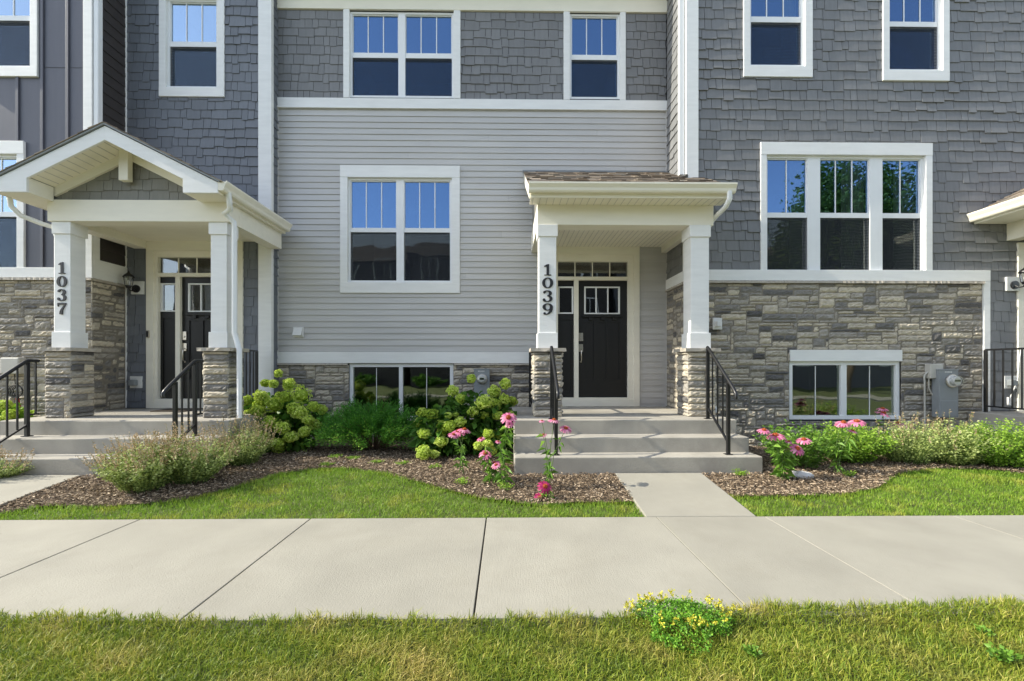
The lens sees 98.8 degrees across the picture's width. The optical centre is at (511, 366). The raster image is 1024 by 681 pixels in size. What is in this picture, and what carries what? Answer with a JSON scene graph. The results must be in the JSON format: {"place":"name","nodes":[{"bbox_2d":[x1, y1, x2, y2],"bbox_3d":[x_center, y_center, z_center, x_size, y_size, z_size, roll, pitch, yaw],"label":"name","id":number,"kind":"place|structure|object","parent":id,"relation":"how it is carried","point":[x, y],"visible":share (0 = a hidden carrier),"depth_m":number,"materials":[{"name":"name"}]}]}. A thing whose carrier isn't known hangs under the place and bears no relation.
{"place":"outdoors","nodes":[
{"label":"outdoors","id":0,"kind":"place"},
{"bbox_2d":[0,475,80,506],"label":"path","id":1,"kind":"structure","parent":0,"point":[14,487],"depth_m":4.59,"materials":[{"name":"concrete"}]},
{"bbox_2d":[0,515,1023,630],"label":"sidewalk","id":2,"kind":"structure","parent":0,"point":[226,569],"depth_m":2.94,"materials":[{"name":"concrete"}]},
{"bbox_2d":[180,520,486,625],"bbox_3d":[-0.443,1.393,3.074,20.800,0.114,1.520,0,0,-1],"label":"joint filler","id":3,"kind":"object","parent":2,"relation":"on","point":[478,575],"depth_m":2.80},
{"bbox_2d":[0,593,1023,680],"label":"grass","id":4,"kind":"structure","parent":0,"point":[75,641],"depth_m":2.08,"materials":[{"name":"green plant"}]},
{"bbox_2d":[623,588,741,657],"bbox_3d":[0.868,1.280,2.234,0.574,0.138,0.455,0,0,21],"label":"yellow flower clump","id":5,"kind":"object","parent":4,"relation":"on","point":[706,624],"visible":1,"depth_m":2.22,"materials":[{"name":"green plant"}]},
{"bbox_2d":[742,643,762,656],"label":"weed","id":6,"kind":"object","parent":4,"relation":"on","point":[753,650],"visible":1,"depth_m":2.02,"materials":[{"name":"green plant"}]},
{"bbox_2d":[973,623,995,636],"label":"weed","id":7,"kind":"object","parent":4,"relation":"on","point":[984,631],"visible":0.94,"depth_m":2.17,"materials":[{"name":"green plant"}]},
{"bbox_2d":[983,641,1023,662],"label":"weed","id":8,"kind":"object","parent":4,"relation":"on","point":[1004,653],"visible":1,"depth_m":1.97,"materials":[{"name":"green plant"}]},
{"bbox_2d":[0,465,1023,680],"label":"ground","id":9,"kind":"structure","parent":0,"point":[340,510],"depth_m":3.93,"materials":[{"name":"plant"}]},
{"bbox_2d":[0,0,125,416],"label":"townhouse","id":10,"kind":"structure","parent":9,"relation":"on","point":[62,70],"depth_m":6.53,"materials":[{"name":"white plastic"}]},
{"bbox_2d":[0,357,25,406],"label":"cable box","id":11,"kind":"object","parent":10,"relation":"attached to","point":[7,363],"visible":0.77,"depth_m":6.39,"materials":[{"name":"beige plastic"}]},
{"bbox_2d":[0,141,25,266],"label":"window","id":12,"kind":"structure","parent":10,"relation":"in","point":[12,227],"depth_m":6.56,"materials":[{"name":"white plastic"}]},
{"bbox_2d":[0,0,38,77],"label":"window","id":13,"kind":"structure","parent":10,"relation":"in","point":[19,19],"depth_m":6.57,"materials":[{"name":"white plastic"}]},
{"bbox_2d":[0,408,274,476],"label":"entry steps","id":14,"kind":"structure","parent":9,"relation":"on","point":[58,445],"depth_m":5.45,"materials":[{"name":"grey concrete"}]},
{"bbox_2d":[0,359,39,442],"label":"stair railing","id":15,"kind":"object","parent":14,"relation":"on","point":[27,414],"visible":0.89,"depth_m":5.32,"materials":[{"name":"black metal"}]},
{"bbox_2d":[0,121,291,417],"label":"entry porch","id":16,"kind":"object","parent":14,"relation":"on","point":[106,181],"visible":0.99,"depth_m":5.77,"materials":[{"name":"wood"}]},
{"bbox_2d":[150,408,202,411],"bbox_3d":[-5.130,0.659,6.754,0.515,0.014,0.450,0,0,-1],"label":"doormat","id":17,"kind":"object","parent":14,"relation":"on","point":[170,410],"visible":0.51,"depth_m":6.58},
{"bbox_2d":[161,359,203,453],"bbox_3d":[-3.873,0.463,5.172,0.080,1.119,0.649,0,0,-1],"label":"stair railing","id":18,"kind":"object","parent":14,"relation":"on","point":[173,383],"visible":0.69,"depth_m":5.25,"materials":[{"name":"black metal"}]},
{"bbox_2d":[246,350,257,396],"bbox_3d":[-4.018,0.200,6.595,0.038,0.933,0.780,0,0,-5],"label":"guard railing","id":19,"kind":"object","parent":14,"relation":"on","point":[256,368],"visible":0.29,"depth_m":6.85,"materials":[{"name":"black metal"}]},
{"bbox_2d":[125,0,278,407],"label":"townhouse","id":20,"kind":"structure","parent":9,"relation":"on","point":[201,84],"depth_m":7.12,"materials":[{"name":"white plastic"}]},
{"bbox_2d":[122,271,144,293],"bbox_3d":[-6.040,-1.346,6.986,0.208,0.345,0.236,0,0,-1],"label":"wall lantern","id":21,"kind":"object","parent":20,"relation":"attached to","point":[137,287],"depth_m":7.05,"materials":[{"name":"black metal"}]},
{"bbox_2d":[128,376,142,387],"bbox_3d":[-6.067,0.245,7.064,0.190,0.190,0.095,0,0,-1],"label":"outlet box","id":22,"kind":"object","parent":20,"relation":"attached to","point":[135,382],"visible":1,"depth_m":7.08,"materials":[{"name":"white plastic"}]},
{"bbox_2d":[146,330,149,337],"bbox_3d":[-5.865,-0.532,7.069,0.044,0.120,0.028,0,0,-1],"label":"doorbell","id":23,"kind":"object","parent":20,"relation":"attached to","point":[147,333],"visible":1,"depth_m":7.06,"materials":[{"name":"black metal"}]},
{"bbox_2d":[159,0,224,96],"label":"window","id":24,"kind":"structure","parent":20,"relation":"in","point":[191,32],"depth_m":7.17,"materials":[{"name":"white plastic"}]},
{"bbox_2d":[182,277,210,398],"bbox_3d":[-4.969,-0.475,7.165,0.835,1.983,0.103,0,0,-1],"label":"front door","id":25,"kind":"structure","parent":20,"relation":"in","point":[196,325],"depth_m":7.17,"materials":[{"name":"black wood"}]},
{"bbox_2d":[277,0,666,438],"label":"townhouse","id":26,"kind":"structure","parent":9,"relation":"on","point":[416,138],"depth_m":7.39,"materials":[{"name":"white plastic"}]},
{"bbox_2d":[292,327,303,336],"bbox_3d":[-3.564,-0.581,7.299,0.170,0.170,0.094,0,0,-1],"label":"vent hood","id":27,"kind":"object","parent":26,"relation":"attached to","point":[298,331],"visible":1,"depth_m":7.30,"materials":[{"name":"white plastic"}]},
{"bbox_2d":[340,165,459,292],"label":"window","id":28,"kind":"structure","parent":26,"relation":"in","point":[400,224],"depth_m":8.39,"materials":[{"name":"white plastic"}]},
{"bbox_2d":[350,364,452,419],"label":"window","id":29,"kind":"structure","parent":26,"relation":"in","point":[422,385],"depth_m":9.72,"materials":[{"name":"glass"}]},
{"bbox_2d":[343,9,460,98],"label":"window","id":30,"kind":"structure","parent":26,"relation":"in","point":[384,56],"depth_m":7.44,"materials":[{"name":"white plastic"}]},
{"bbox_2d":[473,369,489,400],"bbox_3d":[-0.498,0.366,7.227,0.271,0.679,0.233,0,0,-1],"label":"electric meter","id":31,"kind":"object","parent":26,"relation":"attached to","point":[482,381],"visible":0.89,"depth_m":7.22,"materials":[{"name":"grey metal"}]},
{"bbox_2d":[563,11,625,99],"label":"window","id":32,"kind":"structure","parent":26,"relation":"in","point":[594,59],"depth_m":7.49,"materials":[{"name":"white plastic"}]},
{"bbox_2d":[579,281,626,396],"bbox_3d":[1.541,-0.475,7.456,0.835,1.983,0.103,0,0,-1],"label":"front door","id":33,"kind":"structure","parent":26,"relation":"in","point":[602,336],"depth_m":7.47,"materials":[{"name":"black wood"}]},
{"bbox_2d":[0,438,1023,512],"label":"mulch bed","id":34,"kind":"object","parent":9,"relation":"on","point":[606,499],"visible":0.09,"depth_m":4.74,"materials":[{"name":"wood"}]},
{"bbox_2d":[0,400,33,420],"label":"hydrangea","id":35,"kind":"object","parent":34,"relation":"on","point":[12,410],"visible":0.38,"depth_m":5.95,"materials":[{"name":"green plant"}]},
{"bbox_2d":[0,445,35,477],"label":"catmint","id":36,"kind":"object","parent":34,"relation":"on","point":[7,470],"visible":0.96,"depth_m":4.82,"materials":[{"name":"green plant"}]},
{"bbox_2d":[75,429,200,493],"bbox_3d":[-3.759,0.943,4.489,0.929,0.647,0.813,0,0,-1],"label":"catmint","id":37,"kind":"object","parent":34,"relation":"on","point":[134,474],"visible":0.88,"depth_m":4.33,"materials":[{"name":"green plant"}]},
{"bbox_2d":[132,418,239,485],"bbox_3d":[-3.451,0.898,4.721,1.132,0.687,0.792,0,0,-1],"label":"catmint","id":38,"kind":"object","parent":34,"relation":"on","point":[198,465],"visible":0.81,"depth_m":4.61,"materials":[{"name":"green plant"}]},
{"bbox_2d":[201,411,281,465],"bbox_3d":[-3.300,0.882,5.402,0.882,0.660,0.835,0,0,-1],"label":"catmint","id":39,"kind":"object","parent":34,"relation":"on","point":[246,444],"visible":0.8,"depth_m":5.36,"materials":[{"name":"green plant"}]},
{"bbox_2d":[243,369,329,454],"bbox_3d":[-3.363,0.671,6.354,1.524,1.282,1.019,0,0,12],"label":"hydrangea","id":40,"kind":"object","parent":34,"relation":"on","point":[293,420],"visible":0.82,"depth_m":6.12,"materials":[{"name":"green plant"}]},
{"bbox_2d":[319,462,333,465],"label":"ground cover tuft","id":41,"kind":"object","parent":34,"relation":"on","point":[326,463],"visible":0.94,"depth_m":5.33,"materials":[{"name":"green plant"}]},
{"bbox_2d":[326,454,342,458],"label":"ground cover tuft","id":42,"kind":"object","parent":34,"relation":"on","point":[331,456],"visible":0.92,"depth_m":5.79,"materials":[{"name":"green plant"}]},
{"bbox_2d":[346,456,359,460],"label":"ground cover tuft","id":43,"kind":"object","parent":34,"relation":"on","point":[351,457],"visible":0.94,"depth_m":5.66,"materials":[{"name":"green plant"}]},
{"bbox_2d":[300,396,435,450],"bbox_3d":[-1.965,0.784,6.243,1.994,0.807,1.114,0,0,-1],"label":"juniper","id":44,"kind":"object","parent":34,"relation":"on","point":[385,424],"visible":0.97,"depth_m":6.05,"materials":[{"name":"green plant"}]},
{"bbox_2d":[369,459,384,463],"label":"ground cover tuft","id":45,"kind":"object","parent":34,"relation":"on","point":[379,461],"visible":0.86,"depth_m":5.47,"materials":[{"name":"green plant"}]},
{"bbox_2d":[396,460,410,465],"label":"ground cover tuft","id":46,"kind":"object","parent":34,"relation":"on","point":[401,462],"visible":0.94,"depth_m":5.40,"materials":[{"name":"green plant"}]},
{"bbox_2d":[448,427,470,472],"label":"coneflower","id":47,"kind":"object","parent":34,"relation":"on","point":[456,433],"visible":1,"depth_m":4.95,"materials":[{"name":"green plant"}]},
{"bbox_2d":[407,374,517,459],"bbox_3d":[-0.662,0.716,5.954,1.517,1.242,1.026,0,0,-1],"label":"hydrangea","id":48,"kind":"object","parent":34,"relation":"on","point":[485,412],"visible":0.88,"depth_m":5.86,"materials":[{"name":"green plant"}]},
{"bbox_2d":[454,476,473,484],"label":"weed","id":49,"kind":"object","parent":34,"relation":"on","point":[461,480],"visible":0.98,"depth_m":4.64,"materials":[{"name":"green plant"}]},
{"bbox_2d":[476,437,503,485],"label":"coneflower","id":50,"kind":"object","parent":34,"relation":"on","point":[485,453],"visible":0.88,"depth_m":4.71,"materials":[{"name":"green plant"}]},
{"bbox_2d":[491,440,514,487],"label":"coneflower","id":51,"kind":"object","parent":34,"relation":"on","point":[497,465],"visible":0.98,"depth_m":4.59,"materials":[{"name":"green plant"}]},
{"bbox_2d":[494,412,516,466],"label":"coneflower","id":52,"kind":"object","parent":34,"relation":"on","point":[508,417],"visible":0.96,"depth_m":5.25,"materials":[{"name":"green plant"}]},
{"bbox_2d":[498,482,513,489],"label":"weed","id":53,"kind":"object","parent":34,"relation":"on","point":[506,486],"visible":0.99,"depth_m":4.51,"materials":[{"name":"green plant"}]},
{"bbox_2d":[534,481,556,500],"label":"coneflower","id":54,"kind":"object","parent":34,"relation":"on","point":[544,486],"visible":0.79,"depth_m":4.27,"materials":[{"name":"pink plant"}]},
{"bbox_2d":[535,418,571,489],"bbox_3d":[0.430,0.892,4.540,0.390,0.730,0.226,0,0,-1],"label":"coneflower","id":55,"kind":"object","parent":34,"relation":"on","point":[548,466],"visible":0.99,"depth_m":4.52,"materials":[{"name":"green plant"}]},
{"bbox_2d":[732,468,749,475],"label":"weed","id":56,"kind":"object","parent":34,"relation":"on","point":[741,473],"visible":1,"depth_m":4.91,"materials":[{"name":"green plant"}]},
{"bbox_2d":[757,428,810,479],"bbox_3d":[2.979,0.982,4.801,0.632,0.643,0.284,0,0,-1],"label":"coneflower","id":57,"kind":"object","parent":34,"relation":"on","point":[783,460],"visible":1,"depth_m":4.78,"materials":[{"name":"green plant"}]},
{"bbox_2d":[753,419,847,468],"bbox_3d":[3.439,0.927,5.307,0.967,0.578,0.873,0,0,-1],"label":"leafy perennial","id":58,"kind":"object","parent":34,"relation":"on","point":[809,458],"visible":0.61,"depth_m":5.16,"materials":[{"name":"green plant"}]},
{"bbox_2d":[790,471,813,478],"bbox_3d":[3.212,1.210,4.909,0.268,0.110,0.148,0,0,-1],"label":"rock","id":59,"kind":"object","parent":34,"relation":"on","point":[801,474],"visible":0.6,"depth_m":4.85,"materials":[{"name":"white stone"}]},
{"bbox_2d":[828,419,865,472],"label":"coneflower","id":60,"kind":"object","parent":34,"relation":"on","point":[842,424],"visible":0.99,"depth_m":4.99,"materials":[{"name":"green plant"}]},
{"bbox_2d":[842,470,855,476],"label":"weed","id":61,"kind":"object","parent":34,"relation":"on","point":[849,474],"visible":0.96,"depth_m":4.89,"materials":[{"name":"green plant"}]},
{"bbox_2d":[803,419,902,464],"bbox_3d":[4.263,0.934,5.560,1.068,0.555,0.892,0,0,-1],"label":"leafy perennial","id":62,"kind":"object","parent":34,"relation":"on","point":[865,447],"visible":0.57,"depth_m":5.37,"materials":[{"name":"green plant"}]},
{"bbox_2d":[875,407,914,454],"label":"coneflower","id":63,"kind":"object","parent":34,"relation":"on","point":[883,412],"visible":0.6,"depth_m":5.88,"materials":[{"name":"green plant"}]},
{"bbox_2d":[863,411,961,464],"bbox_3d":[4.953,0.880,5.486,1.018,0.667,0.838,0,0,-1],"label":"catmint","id":64,"kind":"object","parent":34,"relation":"on","point":[917,452],"visible":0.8,"depth_m":5.40,"materials":[{"name":"green plant"}]},
{"bbox_2d":[906,412,1012,466],"bbox_3d":[5.443,0.865,5.443,1.048,0.699,0.912,0,0,-1],"label":"leafy perennial","id":65,"kind":"object","parent":34,"relation":"on","point":[956,457],"visible":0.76,"depth_m":5.28,"materials":[{"name":"green plant"}]},
{"bbox_2d":[945,418,1023,468],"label":"leafy perennial","id":66,"kind":"object","parent":34,"relation":"on","point":[1013,455],"visible":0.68,"depth_m":5.21,"materials":[{"name":"green plant"}]},
{"bbox_2d":[512,407,762,475],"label":"entry steps","id":67,"kind":"structure","parent":9,"relation":"on","point":[598,440],"depth_m":5.27,"materials":[{"name":"grey concrete"}]},
{"bbox_2d":[529,353,532,408],"bbox_3d":[0.305,0.200,6.805,0.036,0.933,1.036,0,0,-1],"label":"guard railing","id":68,"kind":"object","parent":67,"relation":"on","point":[530,382],"visible":0.38,"depth_m":7.01,"materials":[{"name":"black metal"}]},
{"bbox_2d":[548,346,559,455],"bbox_3d":[0.511,0.376,5.288,0.080,1.295,0.759,0,0,-1],"label":"stair railing","id":69,"kind":"object","parent":67,"relation":"on","point":[554,392],"visible":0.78,"depth_m":5.20,"materials":[{"name":"black metal"}]},
{"bbox_2d":[523,170,737,416],"bbox_3d":[1.538,-1.323,6.488,2.694,3.976,1.833,0,0,-1],"label":"entry porch","id":70,"kind":"object","parent":67,"relation":"on","point":[665,211],"visible":0.88,"depth_m":5.94,"materials":[{"name":"wood"}]},
{"bbox_2d":[704,346,737,454],"bbox_3d":[2.526,0.376,5.316,0.080,1.295,0.759,0,0,-1],"label":"stair railing","id":71,"kind":"object","parent":67,"relation":"on","point":[729,387],"visible":1,"depth_m":5.26,"materials":[{"name":"black metal"}]},
{"bbox_2d":[665,0,1023,446],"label":"townhouse","id":72,"kind":"structure","parent":9,"relation":"on","point":[867,156],"depth_m":6.64,"materials":[{"name":"white plastic"}]},
{"bbox_2d":[713,318,721,329],"bbox_3d":[3.070,-0.646,6.531,0.130,0.170,0.095,0,0,-1],"label":"outlet box","id":73,"kind":"object","parent":72,"relation":"attached to","point":[717,323],"visible":1,"depth_m":6.55,"materials":[{"name":"white plastic"}]},
{"bbox_2d":[743,0,812,77],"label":"window","id":74,"kind":"structure","parent":72,"relation":"in","point":[778,34],"depth_m":6.69,"materials":[{"name":"white plastic"}]},
{"bbox_2d":[789,350,901,418],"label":"window","id":75,"kind":"structure","parent":72,"relation":"in","point":[823,384],"depth_m":7.29,"materials":[{"name":"glass"}]},
{"bbox_2d":[760,142,932,269],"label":"window","id":76,"kind":"structure","parent":72,"relation":"in","point":[824,205],"depth_m":6.77,"materials":[{"name":"white plastic"}]},
{"bbox_2d":[882,0,949,81],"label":"window","id":77,"kind":"structure","parent":72,"relation":"in","point":[912,51],"depth_m":6.70,"materials":[{"name":"white plastic"}]},
{"bbox_2d":[923,364,950,427],"bbox_3d":[6.396,0.576,6.590,0.447,1.248,0.100,0,0,-1],"label":"utility box","id":78,"kind":"object","parent":72,"relation":"attached to","point":[930,371],"visible":0.61,"depth_m":6.58,"materials":[{"name":"beige plastic"}]},
{"bbox_2d":[932,369,963,416],"bbox_3d":[6.458,0.390,6.494,0.296,0.713,0.233,0,0,-1],"label":"electric meter","id":79,"kind":"object","parent":72,"relation":"attached to","point":[946,383],"visible":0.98,"depth_m":6.49,"materials":[{"name":"grey metal"}]},
{"bbox_2d":[1004,376,1017,387],"bbox_3d":[7.545,0.230,6.623,0.190,0.190,0.095,0,0,-1],"label":"outlet box","id":80,"kind":"object","parent":72,"relation":"attached to","point":[1007,381],"visible":0.68,"depth_m":6.64,"materials":[{"name":"white plastic"}]},
{"bbox_2d":[1005,268,1023,290],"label":"wall lantern","id":81,"kind":"object","parent":72,"relation":"attached to","point":[1012,283],"depth_m":6.63,"materials":[{"name":"white plastic"}]},
{"bbox_2d":[1007,350,1023,411],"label":"downspout","id":82,"kind":"object","parent":72,"relation":"attached to","point":[1008,400],"visible":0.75,"depth_m":6.55,"materials":[{"name":"white plastic"}]},
{"bbox_2d":[968,411,1023,438],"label":"entry steps","id":83,"kind":"structure","parent":9,"relation":"on","point":[991,416],"depth_m":6.30,"materials":[{"name":"grey concrete"}]},
{"bbox_2d":[967,188,1023,240],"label":"entry porch","id":84,"kind":"object","parent":83,"relation":"on","point":[1008,210],"visible":1,"depth_m":6.44,"materials":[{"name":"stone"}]},
{"bbox_2d":[983,348,1023,411],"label":"guard railing","id":85,"kind":"object","parent":83,"relation":"on","point":[985,381],"visible":1,"depth_m":6.27,"materials":[{"name":"black metal"}]},
{"bbox_2d":[615,473,754,517],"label":"path","id":86,"kind":"structure","parent":0,"point":[656,495],"depth_m":4.31,"materials":[{"name":"concrete"}]}
]}

